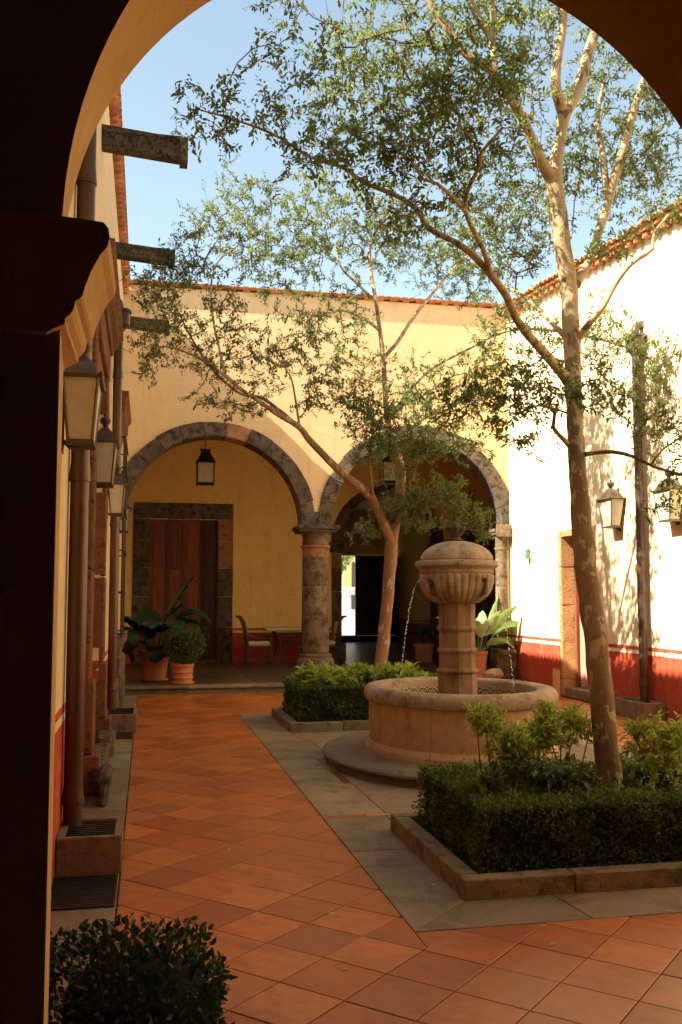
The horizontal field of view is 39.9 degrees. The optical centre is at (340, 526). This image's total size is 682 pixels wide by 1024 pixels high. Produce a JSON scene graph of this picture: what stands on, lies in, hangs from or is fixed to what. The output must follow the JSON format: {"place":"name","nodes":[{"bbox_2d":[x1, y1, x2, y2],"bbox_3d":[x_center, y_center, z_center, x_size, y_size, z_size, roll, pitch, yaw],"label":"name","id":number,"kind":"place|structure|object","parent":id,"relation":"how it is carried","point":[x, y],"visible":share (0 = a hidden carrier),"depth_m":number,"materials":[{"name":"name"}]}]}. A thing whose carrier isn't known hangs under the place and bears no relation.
{"place":"outdoors","nodes":[
{"label":"outdoors","id":0,"kind":"place"},
{"bbox_2d":[49,695,136,1023],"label":"wall side paving","id":1,"kind":"structure","parent":0,"point":[119,761],"depth_m":7.26,"materials":[{"name":"stone"}]},
{"bbox_2d":[51,873,117,910],"bbox_3d":[-1.443,2.039,5.252,0.363,0.010,0.608,1,-5,-12],"label":"floor grate","id":2,"kind":"object","parent":1,"relation":"on","point":[82,892],"visible":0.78,"depth_m":5.22,"materials":[{"name":"black metal"}]},
{"bbox_2d":[55,816,123,875],"bbox_3d":[-1.558,1.985,5.862,0.380,0.220,0.540,1,-5,-12],"label":"drain box","id":3,"kind":"object","parent":1,"relation":"on","point":[91,845],"visible":0.92,"depth_m":5.62,"materials":[{"name":"stone"}]},
{"bbox_2d":[107,707,136,731],"bbox_3d":[-2.825,2.471,12.049,0.405,0.220,0.850,1,-5,-12],"label":"drain box","id":4,"kind":"object","parent":1,"relation":"on","point":[124,719],"visible":0.71,"depth_m":11.66,"materials":[{"name":"stone"}]},
{"bbox_2d":[116,732,132,738],"bbox_3d":[-2.694,2.514,11.301,0.363,0.010,0.558,1,-5,-12],"label":"floor grate","id":5,"kind":"object","parent":1,"relation":"on","point":[124,735],"visible":0.62,"depth_m":11.28,"materials":[{"name":"black metal"}]},
{"bbox_2d":[123,641,519,695],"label":"gallery floor","id":6,"kind":"structure","parent":0,"point":[221,678],"depth_m":18.93,"materials":[{"name":"tile"}]},
{"bbox_2d":[139,650,168,681],"bbox_3d":[-3.468,2.580,17.464,0.587,0.560,0.587,1,-5,-12],"label":"terracotta pot","id":7,"kind":"object","parent":6,"relation":"on","point":[153,671],"visible":0.81,"depth_m":17.26,"materials":[{"name":"orange ceramic"}]},
{"bbox_2d":[122,576,210,662],"bbox_3d":[-3.370,1.710,17.511,1.710,1.605,1.746,4,-6,-39],"label":"broad leaved plant","id":8,"kind":"object","parent":7,"relation":"in","point":[151,625],"visible":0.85,"depth_m":17.27,"materials":[{"name":"green plant"}]},
{"bbox_2d":[170,663,194,684],"bbox_3d":[-2.836,2.626,16.772,0.441,0.360,0.441,1,-5,-12],"label":"terracotta pot","id":9,"kind":"object","parent":6,"relation":"on","point":[182,674],"visible":1,"depth_m":16.61,"materials":[{"name":"orange ceramic"}]},
{"bbox_2d":[161,626,206,663],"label":"potted bush","id":10,"kind":"object","parent":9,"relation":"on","point":[184,644],"visible":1,"depth_m":16.65,"materials":[{"name":"green plant"}]},
{"bbox_2d":[235,615,271,665],"bbox_3d":[-2.009,2.613,21.579,0.796,1.140,0.621,1,-5,-12],"label":"armchair","id":11,"kind":"object","parent":6,"relation":"on","point":[248,644],"visible":1,"depth_m":21.39,"materials":[{"name":"brown wood"}]},
{"bbox_2d":[262,627,301,665],"bbox_3d":[-1.165,2.777,21.868,1.290,0.874,0.800,1,-5,-12],"label":"gallery table","id":12,"kind":"object","parent":6,"relation":"on","point":[275,629],"visible":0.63,"depth_m":21.58,"materials":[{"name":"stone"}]},
{"bbox_2d":[124,440,494,664],"bbox_3d":[0.186,0.098,20.921,9.810,6.060,5.254,1,-5,-12],"label":"gallery","id":13,"kind":"object","parent":6,"relation":"on","point":[251,486],"visible":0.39,"depth_m":22.72,"materials":[{"name":"paint"}]},
{"bbox_2d":[131,502,233,663],"bbox_3d":[-3.762,1.335,22.346,2.357,3.806,0.239,1,-5,-12],"label":"stone doorway","id":14,"kind":"structure","parent":13,"relation":"attached to","point":[172,558],"depth_m":22.35,"materials":[{"name":"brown stone"}]},
{"bbox_2d":[148,519,166,646],"bbox_3d":[-4.341,1.495,22.226,0.392,3.360,0.075,1,-5,-12],"label":"door leaf","id":15,"kind":"structure","parent":14,"relation":"in","point":[158,527],"depth_m":22.24,"materials":[{"name":"brown wood"}]},
{"bbox_2d":[166,519,183,659],"bbox_3d":[-3.950,1.501,22.306,0.392,3.360,0.075,1,-5,-12],"label":"door leaf","id":16,"kind":"structure","parent":14,"relation":"in","point":[175,527],"depth_m":22.34,"materials":[{"name":"brown wood"}]},
{"bbox_2d":[149,541,217,659],"bbox_3d":[-3.767,1.509,22.405,1.610,3.360,0.035,1,-5,-12],"label":"door back","id":17,"kind":"structure","parent":14,"relation":"in","point":[217,541],"depth_m":22.42,"materials":[{"name":"brown wood"}]},
{"bbox_2d":[183,520,200,659],"bbox_3d":[-3.558,1.507,22.387,0.392,3.360,0.075,1,-5,-12],"label":"door leaf","id":18,"kind":"structure","parent":14,"relation":"in","point":[192,528],"depth_m":22.41,"materials":[{"name":"brown wood"}]},
{"bbox_2d":[200,520,217,659],"bbox_3d":[-3.166,1.514,22.467,0.392,3.360,0.075,1,-5,-12],"label":"door leaf","id":19,"kind":"structure","parent":14,"relation":"in","point":[209,528],"depth_m":22.46,"materials":[{"name":"brown wood"}]},
{"bbox_2d":[195,440,215,485],"bbox_3d":[-2.801,-1.924,19.441,0.390,2.140,0.390,1,-5,-12],"label":"hanging lantern","id":20,"kind":"object","parent":13,"relation":"hanging from","point":[205,465],"visible":0.94,"depth_m":19.23,"materials":[{"name":"black metal"}]},
{"bbox_2d":[379,446,395,483],"bbox_3d":[1.063,-1.917,21.059,0.390,1.900,0.390,1,-5,-12],"label":"hanging lantern","id":21,"kind":"object","parent":13,"relation":"hanging from","point":[387,479],"visible":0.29,"depth_m":20.85,"materials":[{"name":"beige glass"}]},
{"bbox_2d":[469,490,472,501],"bbox_3d":[3.314,-0.777,23.826,0.100,0.300,0.128,1,-5,-12],"label":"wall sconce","id":22,"kind":"object","parent":13,"relation":"attached to","point":[470,492],"depth_m":23.85,"materials":[{"name":"metal"}]},
{"bbox_2d":[453,511,495,659],"bbox_3d":[3.384,1.472,23.782,1.157,3.758,0.179,1,-5,-12],"label":"stone doorway","id":23,"kind":"structure","parent":13,"relation":"attached to","point":[488,602],"depth_m":23.79,"materials":[{"name":"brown stone"}]},
{"bbox_2d":[467,527,482,650],"bbox_3d":[3.370,1.676,23.835,0.450,3.350,0.040,1,-5,-12],"label":"door leaf","id":24,"kind":"structure","parent":23,"relation":"in","point":[471,537],"depth_m":23.83,"materials":[{"name":"brown wood"}]},
{"bbox_2d":[118,279,511,647],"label":"arcade facade","id":25,"kind":"structure","parent":6,"relation":"on","point":[164,419],"depth_m":17.77,"materials":[{"name":"yellow paint"}]},
{"bbox_2d":[292,524,339,676],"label":"stone column","id":26,"kind":"structure","parent":6,"relation":"on","point":[315,547],"depth_m":17.52,"materials":[{"name":"grey stone"}]},
{"bbox_2d":[329,615,346,664],"bbox_3d":[-0.310,2.640,21.928,0.796,1.140,0.621,1,-5,-12],"label":"armchair","id":27,"kind":"object","parent":6,"relation":"on","point":[333,641],"visible":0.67,"depth_m":21.76,"materials":[{"name":"brown wood"}]},
{"bbox_2d":[413,643,434,662],"bbox_3d":[1.993,3.039,22.603,0.536,0.450,0.536,1,-5,-12],"label":"terracotta pot","id":28,"kind":"object","parent":6,"relation":"on","point":[423,653],"visible":0.99,"depth_m":22.41,"materials":[{"name":"brown ceramic"}]},
{"bbox_2d":[401,626,438,643],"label":"shaded plant","id":29,"kind":"object","parent":28,"relation":"in","point":[423,632],"visible":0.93,"depth_m":22.65,"materials":[{"name":"green plant"}]},
{"bbox_2d":[476,651,487,677],"bbox_3d":[2.599,2.634,17.895,0.412,0.520,0.412,1,-5,-12],"label":"terracotta pot","id":30,"kind":"object","parent":6,"relation":"on","point":[481,659],"visible":0.45,"depth_m":17.73,"materials":[{"name":"orange ceramic"}]},
{"bbox_2d":[435,595,517,652],"bbox_3d":[2.677,1.852,17.845,1.756,1.133,1.405,-1,-5,10],"label":"pale leaved plant","id":31,"kind":"object","parent":30,"relation":"in","point":[494,623],"visible":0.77,"depth_m":17.83,"materials":[{"name":"green plant"}]},
{"bbox_2d":[483,668,503,678],"bbox_3d":[2.889,2.797,17.770,0.393,0.237,0.297,1,-5,-12],"label":"boulder","id":32,"kind":"object","parent":6,"relation":"on","point":[496,673],"visible":0.79,"depth_m":17.67,"materials":[{"name":"beige stone"}]},
{"bbox_2d":[489,528,508,647],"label":"stone column","id":33,"kind":"structure","parent":6,"relation":"on","point":[501,569],"depth_m":18.30,"materials":[{"name":"beige stone"}]},
{"bbox_2d":[490,648,517,678],"bbox_3d":[3.122,2.624,18.012,0.421,0.565,0.368,1,-5,-12],"label":"column pedestal","id":34,"kind":"object","parent":6,"relation":"on","point":[500,658],"depth_m":17.85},
{"bbox_2d":[340,587,354,626],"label":"wall","id":35,"kind":"structure","parent":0,"point":[348,602],"depth_m":46.87,"materials":[{"name":"white paint"}]},
{"bbox_2d":[342,556,354,586],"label":"street building","id":36,"kind":"structure","parent":0,"point":[348,577],"depth_m":63.33,"materials":[{"name":"paint"}]},
{"bbox_2d":[351,562,354,586],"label":"window","id":37,"kind":"structure","parent":36,"relation":"in","point":[353,565],"depth_m":63.35,"materials":[{"name":"grey wood"}]},
{"bbox_2d":[341,496,430,643],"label":"entrance hall","id":38,"kind":"structure","parent":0,"point":[369,560],"depth_m":33.95,"materials":[{"name":"paint"}]},
{"bbox_2d":[355,556,398,635],"bbox_3d":[1.301,2.503,34.168,1.615,2.880,0.038,1,-5,-12],"label":"door back","id":39,"kind":"structure","parent":38,"relation":"in","point":[376,556],"depth_m":34.22,"materials":[{"name":"brown wood"}]},
{"bbox_2d":[114,692,681,1023],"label":"terracotta floor","id":40,"kind":"structure","parent":0,"point":[267,893],"depth_m":4.74,"materials":[{"name":"tile"}]},
{"bbox_2d":[48,912,237,1023],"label":"clipped shrub","id":41,"kind":"object","parent":40,"relation":"on","point":[146,980],"visible":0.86,"depth_m":3.01,"materials":[{"name":"green plant"}]},
{"bbox_2d":[0,0,681,1023],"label":"front arcade","id":42,"kind":"object","parent":40,"relation":"on","point":[66,66],"visible":1,"depth_m":2.38,"materials":[{"name":"brown paint"}]},
{"bbox_2d":[614,697,665,720],"bbox_3d":[4.167,2.546,13.131,0.330,0.240,0.850,1,-5,-12],"label":"drain box","id":43,"kind":"object","parent":40,"relation":"on","point":[632,707],"visible":0.79,"depth_m":12.92,"materials":[{"name":"stone"}]},
{"bbox_2d":[121,0,681,303],"label":"sky","id":44,"kind":"structure","parent":0,"point":[213,38],"materials":[{"name":"blue"}]},
{"bbox_2d":[239,713,681,933],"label":"stone paving","id":45,"kind":"structure","parent":0,"point":[416,908],"depth_m":5.83,"materials":[{"name":"stone"}]},
{"bbox_2d":[272,707,368,732],"bbox_3d":[0.650,2.582,12.775,2.983,0.127,1.765,1,-5,-12],"label":"planting bed","id":46,"kind":"object","parent":45,"relation":"on","point":[281,716],"visible":0.26,"depth_m":11.76,"materials":[{"name":"stone"}]},
{"bbox_2d":[291,659,353,686],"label":"shrub","id":47,"kind":"object","parent":46,"relation":"on","point":[323,674],"visible":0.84,"depth_m":12.23,"materials":[{"name":"green plant"}]},
{"bbox_2d":[335,660,382,685],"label":"shrub","id":48,"kind":"object","parent":46,"relation":"on","point":[342,670],"visible":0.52,"depth_m":12.44,"materials":[{"name":"green plant"}]},
{"bbox_2d":[279,672,488,721],"bbox_3d":[0.641,2.297,12.791,2.846,0.612,1.666,1,-5,-12],"label":"box hedge","id":49,"kind":"object","parent":46,"relation":"on","point":[309,702],"visible":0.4,"depth_m":11.95,"materials":[{"name":"green plant"}]},
{"bbox_2d":[354,661,414,682],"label":"shrub","id":50,"kind":"object","parent":46,"relation":"on","point":[373,673],"visible":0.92,"depth_m":12.47,"materials":[{"name":"green plant"}]},
{"bbox_2d":[119,153,681,679],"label":"courtyard tree","id":51,"kind":"object","parent":46,"relation":"in","point":[401,501],"visible":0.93,"depth_m":12.67,"materials":[{"name":"green plant"}]},
{"bbox_2d":[397,660,428,677],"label":"shrub","id":52,"kind":"object","parent":46,"relation":"on","point":[416,673],"visible":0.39,"depth_m":12.72,"materials":[{"name":"green plant"}]},
{"bbox_2d":[322,523,594,787],"bbox_3d":[1.207,1.182,9.682,2.772,2.440,3.382,1,-5,-12],"label":"fountain","id":53,"kind":"object","parent":45,"relation":"on","point":[414,722],"visible":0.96,"depth_m":9.31,"materials":[{"name":"stone"}]},
{"bbox_2d":[390,812,681,900],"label":"planting bed","id":54,"kind":"object","parent":45,"relation":"on","point":[460,877],"visible":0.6,"depth_m":5.29,"materials":[{"name":"stone"}]},
{"bbox_2d":[170,0,681,791],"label":"courtyard tree","id":55,"kind":"object","parent":54,"relation":"in","point":[434,102],"visible":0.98,"depth_m":7.07,"materials":[{"name":"green plant"}]},
{"bbox_2d":[461,701,540,772],"bbox_3d":[1.021,1.575,5.971,0.558,0.938,0.339,1,-5,-12],"label":"shrub","id":56,"kind":"object","parent":54,"relation":"on","point":[479,716],"visible":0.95,"depth_m":5.95,"materials":[{"name":"green plant"}]},
{"bbox_2d":[464,745,545,797],"bbox_3d":[1.021,1.707,5.851,0.554,0.665,0.415,1,-5,-12],"label":"shrub","id":57,"kind":"object","parent":54,"relation":"on","point":[515,775],"visible":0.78,"depth_m":5.80,"materials":[{"name":"green plant"}]},
{"bbox_2d":[495,711,568,790],"bbox_3d":[1.240,1.632,6.112,0.548,0.849,0.393,1,-5,-12],"label":"shrub","id":58,"kind":"object","parent":54,"relation":"on","point":[545,745],"visible":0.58,"depth_m":6.11,"materials":[{"name":"green plant"}]},
{"bbox_2d":[409,753,681,873],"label":"box hedge","id":59,"kind":"object","parent":54,"relation":"on","point":[497,833],"visible":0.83,"depth_m":5.52,"materials":[{"name":"green plant"}]},
{"bbox_2d":[521,699,599,792],"bbox_3d":[1.502,1.610,6.280,0.562,0.920,0.377,2,-5,-28],"label":"shrub","id":60,"kind":"object","parent":54,"relation":"on","point":[575,720],"visible":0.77,"depth_m":6.25,"materials":[{"name":"green plant"}]},
{"bbox_2d":[522,751,611,797],"bbox_3d":[1.365,1.736,5.927,0.632,0.617,0.398,1,-5,-12],"label":"shrub","id":61,"kind":"object","parent":54,"relation":"on","point":[556,776],"visible":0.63,"depth_m":5.88,"materials":[{"name":"green plant"}]},
{"bbox_2d":[606,770,656,795],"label":"shrub","id":62,"kind":"object","parent":54,"relation":"on","point":[632,776],"visible":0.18,"depth_m":5.95,"materials":[{"name":"green plant"}]},
{"bbox_2d":[612,709,681,788],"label":"shrub","id":63,"kind":"object","parent":54,"relation":"on","point":[669,744],"visible":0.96,"depth_m":6.00,"materials":[{"name":"green plant"}]},
{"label":"street","id":64,"kind":"structure","parent":0,"visible":0},
{"bbox_2d":[342,556,354,573],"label":"street tree","id":65,"kind":"object","parent":64,"relation":"on","point":[346,558],"visible":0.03,"depth_m":40.95,"materials":[{"name":"green plant"}]},
{"bbox_2d":[342,631,354,633],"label":"kerb","id":66,"kind":"structure","parent":64,"relation":"on","point":[348,632],"depth_m":37.12,"materials":[{"name":"white paint"}]},
{"bbox_2d":[342,627,354,629],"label":"kerb","id":67,"kind":"structure","parent":64,"relation":"on","point":[348,628],"depth_m":42.22,"materials":[{"name":"white paint"}]},
{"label":"ground","id":68,"kind":"structure","parent":0,"visible":0},
{"bbox_2d":[51,86,130,886],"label":"building","id":69,"kind":"structure","parent":68,"relation":"on","point":[110,205],"depth_m":8.78,"materials":[{"name":"beige paint"}]},
{"bbox_2d":[61,127,96,826],"bbox_3d":[-1.735,-0.634,6.143,0.206,5.085,0.140,1,-5,-12],"label":"down pipe","id":70,"kind":"object","parent":69,"relation":"attached to","point":[72,801],"visible":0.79,"depth_m":6.02,"materials":[{"name":"brown metal"}]},
{"bbox_2d":[61,342,105,453],"bbox_3d":[-1.538,-0.791,5.582,0.256,0.711,0.430,1,-5,-12],"label":"wall lantern","id":71,"kind":"object","parent":69,"relation":"attached to","point":[84,387],"depth_m":5.43,"materials":[{"name":"glass"}]},
{"bbox_2d":[83,238,123,806],"bbox_3d":[-2.498,-0.035,9.196,0.679,4.791,3.453,1,-5,-12],"label":"doorway","id":72,"kind":"structure","parent":69,"relation":"attached to","point":[99,732],"depth_m":9.47,"materials":[{"name":"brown wood"}]},
{"bbox_2d":[96,413,119,487],"bbox_3d":[-2.144,-0.681,8.520,0.256,0.711,0.430,1,-5,-12],"label":"wall lantern","id":73,"kind":"object","parent":69,"relation":"attached to","point":[107,445],"depth_m":8.37,"materials":[{"name":"glass"}]},
{"bbox_2d":[107,463,127,518],"bbox_3d":[-2.840,-0.456,11.892,0.256,0.711,0.430,1,-5,-12],"label":"wall lantern","id":74,"kind":"object","parent":69,"relation":"attached to","point":[116,494],"depth_m":11.74,"materials":[{"name":"glass"}]},
{"bbox_2d":[107,298,131,709],"bbox_3d":[-2.996,-0.378,12.468,0.340,5.565,0.340,1,-5,-12],"label":"down pipe","id":75,"kind":"object","parent":69,"relation":"attached to","point":[117,376],"visible":0.62,"depth_m":12.37,"materials":[{"name":"brown metal"}]},
{"bbox_2d":[116,390,130,706],"bbox_3d":[-3.587,0.473,14.684,0.500,4.664,3.232,1,-5,-12],"label":"window","id":76,"kind":"structure","parent":69,"relation":"attached to","point":[125,425],"depth_m":14.06,"materials":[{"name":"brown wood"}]},
{"bbox_2d":[119,497,131,533],"bbox_3d":[-3.618,-0.221,15.656,0.256,0.711,0.430,1,-5,-12],"label":"wall lantern","id":77,"kind":"object","parent":69,"relation":"attached to","point":[128,510],"depth_m":15.51,"materials":[{"name":"metal"}]},
{"bbox_2d":[101,124,187,168],"bbox_3d":[-1.989,-3.817,9.413,0.893,0.304,0.188,1,-5,-12],"label":"rain spout","id":78,"kind":"object","parent":69,"relation":"attached to","point":[164,148],"visible":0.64,"depth_m":9.35,"materials":[{"name":"stone"}]},
{"bbox_2d":[115,241,174,268],"bbox_3d":[-2.615,-3.571,12.337,0.853,0.272,0.178,1,-5,-12],"label":"rain spout","id":79,"kind":"object","parent":69,"relation":"attached to","point":[127,251],"visible":0.68,"depth_m":12.27,"materials":[{"name":"stone"}]},
{"bbox_2d":[127,316,169,335],"bbox_3d":[-3.261,-3.326,15.461,0.853,0.272,0.178,1,-5,-12],"label":"rain spout","id":80,"kind":"object","parent":69,"relation":"attached to","point":[133,323],"visible":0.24,"depth_m":15.41,"materials":[{"name":"stone"}]},
{"bbox_2d":[501,197,681,723],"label":"building","id":81,"kind":"structure","parent":68,"relation":"on","point":[540,493],"depth_m":14.28,"materials":[{"name":"white paint"}]},
{"bbox_2d":[524,546,530,558],"bbox_3d":[3.456,0.467,17.423,0.124,0.256,0.124,0,-5,5],"label":"green lantern","id":82,"kind":"object","parent":81,"relation":"attached to","point":[526,552],"visible":1,"depth_m":17.39,"materials":[{"name":"glass"}]},
{"bbox_2d":[553,526,595,701],"bbox_3d":[4.130,1.450,15.664,0.558,2.826,1.698,1,-5,-12],"label":"doorway","id":83,"kind":"structure","parent":81,"relation":"attached to","point":[574,683],"depth_m":16.05,"materials":[{"name":"stone"}]},
{"bbox_2d":[596,479,625,530],"bbox_3d":[4.068,-0.333,14.130,0.276,0.776,0.467,1,-5,-12],"label":"wall lantern","id":84,"kind":"object","parent":81,"relation":"attached to","point":[610,501],"depth_m":14.00,"materials":[{"name":"glass"}]},
{"bbox_2d":[625,321,648,700],"bbox_3d":[4.246,-0.279,13.344,0.340,5.425,0.340,1,-5,-12],"label":"down pipe","id":85,"kind":"object","parent":81,"relation":"attached to","point":[641,596],"visible":0.66,"depth_m":13.25,"materials":[{"name":"metal"}]},
{"bbox_2d":[650,467,681,524],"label":"wall lantern","id":86,"kind":"object","parent":81,"relation":"attached to","point":[665,517],"depth_m":12.44,"materials":[{"name":"glass"}]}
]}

